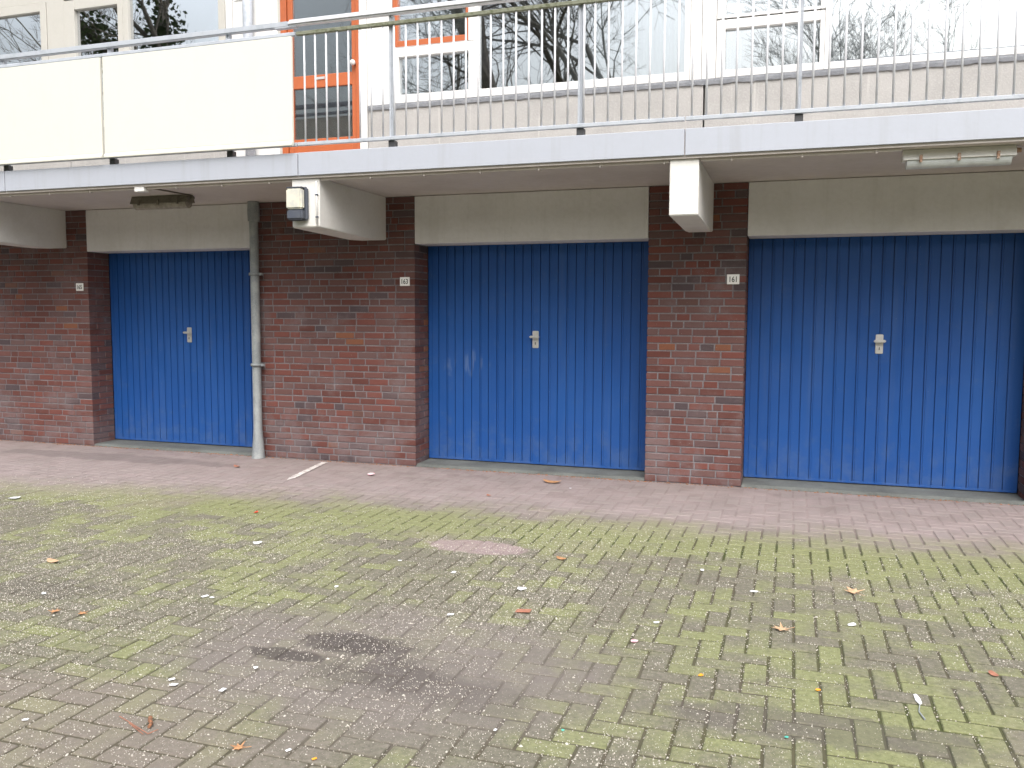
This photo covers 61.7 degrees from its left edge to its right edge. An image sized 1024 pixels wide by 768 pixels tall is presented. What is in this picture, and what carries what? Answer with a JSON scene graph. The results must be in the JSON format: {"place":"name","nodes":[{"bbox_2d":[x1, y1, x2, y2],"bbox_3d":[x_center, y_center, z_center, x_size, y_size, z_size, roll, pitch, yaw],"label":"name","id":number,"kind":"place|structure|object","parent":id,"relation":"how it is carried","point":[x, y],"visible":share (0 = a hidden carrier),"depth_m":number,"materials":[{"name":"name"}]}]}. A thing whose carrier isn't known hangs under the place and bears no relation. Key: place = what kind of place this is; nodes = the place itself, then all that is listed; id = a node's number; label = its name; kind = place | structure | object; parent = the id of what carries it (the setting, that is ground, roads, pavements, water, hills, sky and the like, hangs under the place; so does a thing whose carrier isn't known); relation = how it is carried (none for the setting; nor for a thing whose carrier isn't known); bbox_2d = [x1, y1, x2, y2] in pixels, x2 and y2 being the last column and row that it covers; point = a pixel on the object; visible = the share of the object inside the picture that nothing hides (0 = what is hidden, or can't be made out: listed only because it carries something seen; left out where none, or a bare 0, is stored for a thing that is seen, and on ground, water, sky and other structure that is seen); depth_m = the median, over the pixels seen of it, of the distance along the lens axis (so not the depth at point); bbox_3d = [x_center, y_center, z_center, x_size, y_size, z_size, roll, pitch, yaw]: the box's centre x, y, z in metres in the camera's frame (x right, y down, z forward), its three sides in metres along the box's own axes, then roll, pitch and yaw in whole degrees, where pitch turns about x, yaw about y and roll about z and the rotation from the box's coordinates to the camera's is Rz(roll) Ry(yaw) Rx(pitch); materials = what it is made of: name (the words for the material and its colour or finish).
{"place":"outdoors","nodes":[
{"label":"outdoors","id":0,"kind":"place"},
{"bbox_2d":[0,440,1023,767],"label":"paving","id":1,"kind":"structure","parent":0,"point":[184,496],"depth_m":4.13,"materials":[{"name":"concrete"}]},
{"bbox_2d":[47,558,59,561],"bbox_3d":[-2.709,1.041,5.058,0.100,0.012,0.050,3,5,28],"label":"fallen leaf","id":2,"kind":"object","parent":1,"relation":"on","point":[51,560],"visible":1,"depth_m":5.06,"materials":[{"name":"beige plant"}]},
{"bbox_2d":[119,716,157,733],"bbox_3d":[-1.351,1.216,3.049,0.210,0.005,0.051,3,5,29],"label":"twig","id":3,"kind":"object","parent":1,"relation":"on","point":[131,724],"visible":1,"depth_m":3.03,"materials":[{"name":"brown wood"}]},
{"bbox_2d":[147,715,152,727],"bbox_3d":[-1.295,1.211,3.068,0.020,0.016,0.077,-2,5,-21],"label":"bark piece","id":4,"kind":"object","parent":1,"relation":"on","point":[150,718],"visible":1,"depth_m":3.06,"materials":[{"name":"brown plant"}]},
{"bbox_2d":[231,741,251,749],"bbox_3d":[-0.921,1.226,2.901,0.058,0.010,0.053,-4,6,-43],"label":"fallen leaf","id":5,"kind":"object","parent":1,"relation":"on","point":[238,746],"visible":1,"depth_m":2.90,"materials":[{"name":"plant"}]},
{"bbox_2d":[287,462,326,479],"bbox_3d":[-1.918,0.809,8.019,0.074,0.001,0.934,1,5,8],"label":"painted line","id":6,"kind":"object","parent":1,"relation":"on","point":[306,470],"visible":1,"depth_m":8.01,"materials":[{"name":"white paint"}]},
{"bbox_2d":[0,0,1023,504],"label":"apartment building","id":7,"kind":"structure","parent":1,"relation":"on","point":[858,330],"depth_m":7.64,"materials":[{"name":"red brick"}]},
{"bbox_2d":[0,2,48,64],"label":"window","id":8,"kind":"structure","parent":7,"relation":"in","point":[23,28],"depth_m":9.38,"materials":[{"name":"white paint"}]},
{"bbox_2d":[76,283,83,290],"bbox_3d":[-4.733,-1.062,9.376,0.102,0.083,0.006,2,5,18],"label":"number plate","id":9,"kind":"object","parent":7,"relation":"attached to","point":[79,286],"visible":1,"depth_m":9.37,"materials":[{"name":"white plastic"}]},
{"bbox_2d":[64,0,123,119],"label":"window","id":10,"kind":"structure","parent":7,"relation":"in","point":[86,22],"depth_m":9.09,"materials":[{"name":"grey paint"}]},
{"bbox_2d":[134,187,148,192],"bbox_3d":[-3.280,-1.720,7.586,0.103,0.042,0.070,2,5,18],"label":"junction box","id":11,"kind":"object","parent":7,"relation":"attached to","point":[141,189],"visible":1,"depth_m":7.56,"materials":[{"name":"white paint"}]},
{"bbox_2d":[130,189,194,209],"bbox_3d":[-3.379,-1.709,7.941,0.685,0.124,0.560,2,5,18],"label":"tube light","id":12,"kind":"object","parent":7,"relation":"attached to","point":[183,200],"visible":1,"depth_m":8.09,"materials":[{"name":"metal"}]},
{"bbox_2d":[122,0,225,50],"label":"window","id":13,"kind":"structure","parent":7,"relation":"in","point":[141,18],"depth_m":8.80,"materials":[{"name":"grey paint"}]},
{"bbox_2d":[109,250,252,447],"bbox_3d":[-3.528,-0.386,9.361,2.112,2.108,0.088,2,5,18],"label":"garage door","id":14,"kind":"structure","parent":7,"relation":"in","point":[181,321],"depth_m":9.40,"materials":[{"name":"blue paint"}]},
{"bbox_2d":[242,0,264,458],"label":"downpipe","id":15,"kind":"object","parent":7,"relation":"attached to","point":[253,216],"visible":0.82,"depth_m":8.58,"materials":[{"name":"metal"}]},
{"bbox_2d":[286,186,308,220],"bbox_3d":[-1.763,-1.481,7.032,0.163,0.273,0.105,2,5,18],"label":"wall lamp","id":16,"kind":"object","parent":7,"relation":"attached to","point":[297,202],"visible":1,"depth_m":6.99,"materials":[{"name":"white plastic"}]},
{"bbox_2d":[315,181,318,224],"bbox_3d":[-1.602,-1.486,7.024,0.024,0.350,0.018,2,5,18],"label":"lamp cable","id":17,"kind":"object","parent":7,"relation":"attached to","point":[316,216],"visible":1,"depth_m":7.02,"materials":[{"name":"white paint"}]},
{"bbox_2d":[280,0,359,153],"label":"entrance door","id":18,"kind":"structure","parent":7,"relation":"in","point":[286,6],"depth_m":8.28,"materials":[{"name":"orange paint"}]},
{"bbox_2d":[400,277,409,285],"bbox_3d":[-1.022,-0.978,8.166,0.102,0.083,0.006,2,5,18],"label":"number plate","id":19,"kind":"object","parent":7,"relation":"attached to","point":[404,281],"visible":1,"depth_m":8.16,"materials":[{"name":"white plastic"}]},
{"bbox_2d":[390,0,472,47],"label":"window","id":20,"kind":"structure","parent":7,"relation":"in","point":[447,25],"depth_m":7.94,"materials":[{"name":"orange paint"}]},
{"bbox_2d":[395,40,472,103],"bbox_3d":[-0.717,-2.886,8.016,0.830,0.505,0.210,2,5,18],"label":"window","id":21,"kind":"structure","parent":7,"relation":"in","point":[447,48],"depth_m":7.94,"materials":[{"name":"white paint"}]},
{"bbox_2d":[0,148,901,196],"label":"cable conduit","id":22,"kind":"object","parent":7,"relation":"attached to","point":[664,162],"visible":1,"depth_m":6.57,"materials":[{"name":"grey metal"}]},
{"bbox_2d":[0,0,1023,170],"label":"gallery railing","id":23,"kind":"object","parent":7,"relation":"on","point":[230,95],"visible":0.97,"depth_m":7.09,"materials":[{"name":"metal"}]},
{"bbox_2d":[428,241,648,470],"bbox_3d":[0.221,-0.272,8.142,2.209,2.108,0.088,2,5,18],"label":"garage door","id":24,"kind":"structure","parent":7,"relation":"in","point":[538,352],"depth_m":8.14,"materials":[{"name":"blue paint"}]},
{"bbox_2d":[473,0,690,96],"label":"window","id":25,"kind":"structure","parent":7,"relation":"in","point":[671,46],"depth_m":7.49,"materials":[{"name":"white paint"}]},
{"bbox_2d":[727,274,739,283],"bbox_3d":[1.866,-0.884,7.226,0.102,0.083,0.006,2,5,18],"label":"number plate","id":26,"kind":"object","parent":7,"relation":"attached to","point":[732,278],"visible":1,"depth_m":7.22,"materials":[{"name":"white plastic"}]},
{"bbox_2d":[716,10,824,77],"bbox_3d":[2.134,-2.779,7.090,0.846,0.465,0.210,2,5,18],"label":"window","id":27,"kind":"structure","parent":7,"relation":"in","point":[791,19],"depth_m":7.10,"materials":[{"name":"white paint"}]},
{"bbox_2d":[717,0,825,19],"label":"window","id":28,"kind":"structure","parent":7,"relation":"in","point":[745,6],"depth_m":7.09,"materials":[{"name":"white paint"}]},
{"bbox_2d":[743,233,1023,493],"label":"garage door","id":29,"kind":"structure","parent":7,"relation":"in","point":[895,361],"depth_m":7.20,"materials":[{"name":"blue paint"}]},
{"bbox_2d":[824,0,1023,68],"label":"window","id":30,"kind":"structure","parent":7,"relation":"in","point":[973,7],"depth_m":6.79,"materials":[{"name":"white paint"}]},
{"bbox_2d":[901,145,1021,169],"bbox_3d":[2.971,-1.499,5.672,0.708,0.124,0.137,2,5,18],"label":"tube light","id":31,"kind":"object","parent":7,"relation":"attached to","point":[999,155],"visible":1,"depth_m":5.64,"materials":[{"name":"white paint"}]},
{"bbox_2d":[0,475,1023,767],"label":"grit","id":32,"kind":"object","parent":1,"relation":"on","point":[414,623],"visible":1,"depth_m":4.18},
{"bbox_2d":[0,439,1023,505],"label":"debris","id":33,"kind":"object","parent":1,"relation":"on","point":[529,473],"visible":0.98,"depth_m":7.78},
{"bbox_2d":[515,609,531,611],"bbox_3d":[0.056,1.124,4.248,0.077,0.010,0.050,1,5,12],"label":"cardboard strip","id":34,"kind":"object","parent":1,"relation":"on","point":[523,610],"visible":1,"depth_m":4.25,"materials":[{"name":"brown cardboard"}]},
{"bbox_2d":[543,479,559,482],"bbox_3d":[0.353,0.848,7.497,0.170,0.019,0.085,2,5,22],"label":"fallen leaf","id":35,"kind":"object","parent":1,"relation":"on","point":[549,481],"visible":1,"depth_m":7.49,"materials":[{"name":"plant"}]},
{"bbox_2d":[773,622,794,630],"bbox_3d":[1.268,1.140,4.013,0.088,0.017,0.091,3,6,32],"label":"fallen leaf","id":36,"kind":"object","parent":1,"relation":"on","point":[780,628],"visible":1,"depth_m":4.01,"materials":[{"name":"beige plant"}]},
{"bbox_2d":[846,587,864,595],"bbox_3d":[1.818,1.097,4.547,0.102,0.022,0.099,2,5,23],"label":"fallen leaf","id":37,"kind":"object","parent":1,"relation":"on","point":[854,591],"visible":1,"depth_m":4.55,"materials":[{"name":"beige plant"}]},
{"bbox_2d":[913,694,925,719],"bbox_3d":[1.536,1.214,3.225,0.023,0.007,0.221,2,5,18],"label":"feather","id":38,"kind":"object","parent":1,"relation":"on","point":[917,698],"visible":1,"depth_m":3.26,"materials":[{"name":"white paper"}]},
{"bbox_2d":[988,670,998,675],"bbox_3d":[1.977,1.189,3.515,0.028,0.008,0.056,0,5,-5],"label":"fallen leaf","id":39,"kind":"object","parent":1,"relation":"on","point":[992,673],"visible":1,"depth_m":3.52,"materials":[{"name":"orange plant"}]}
]}

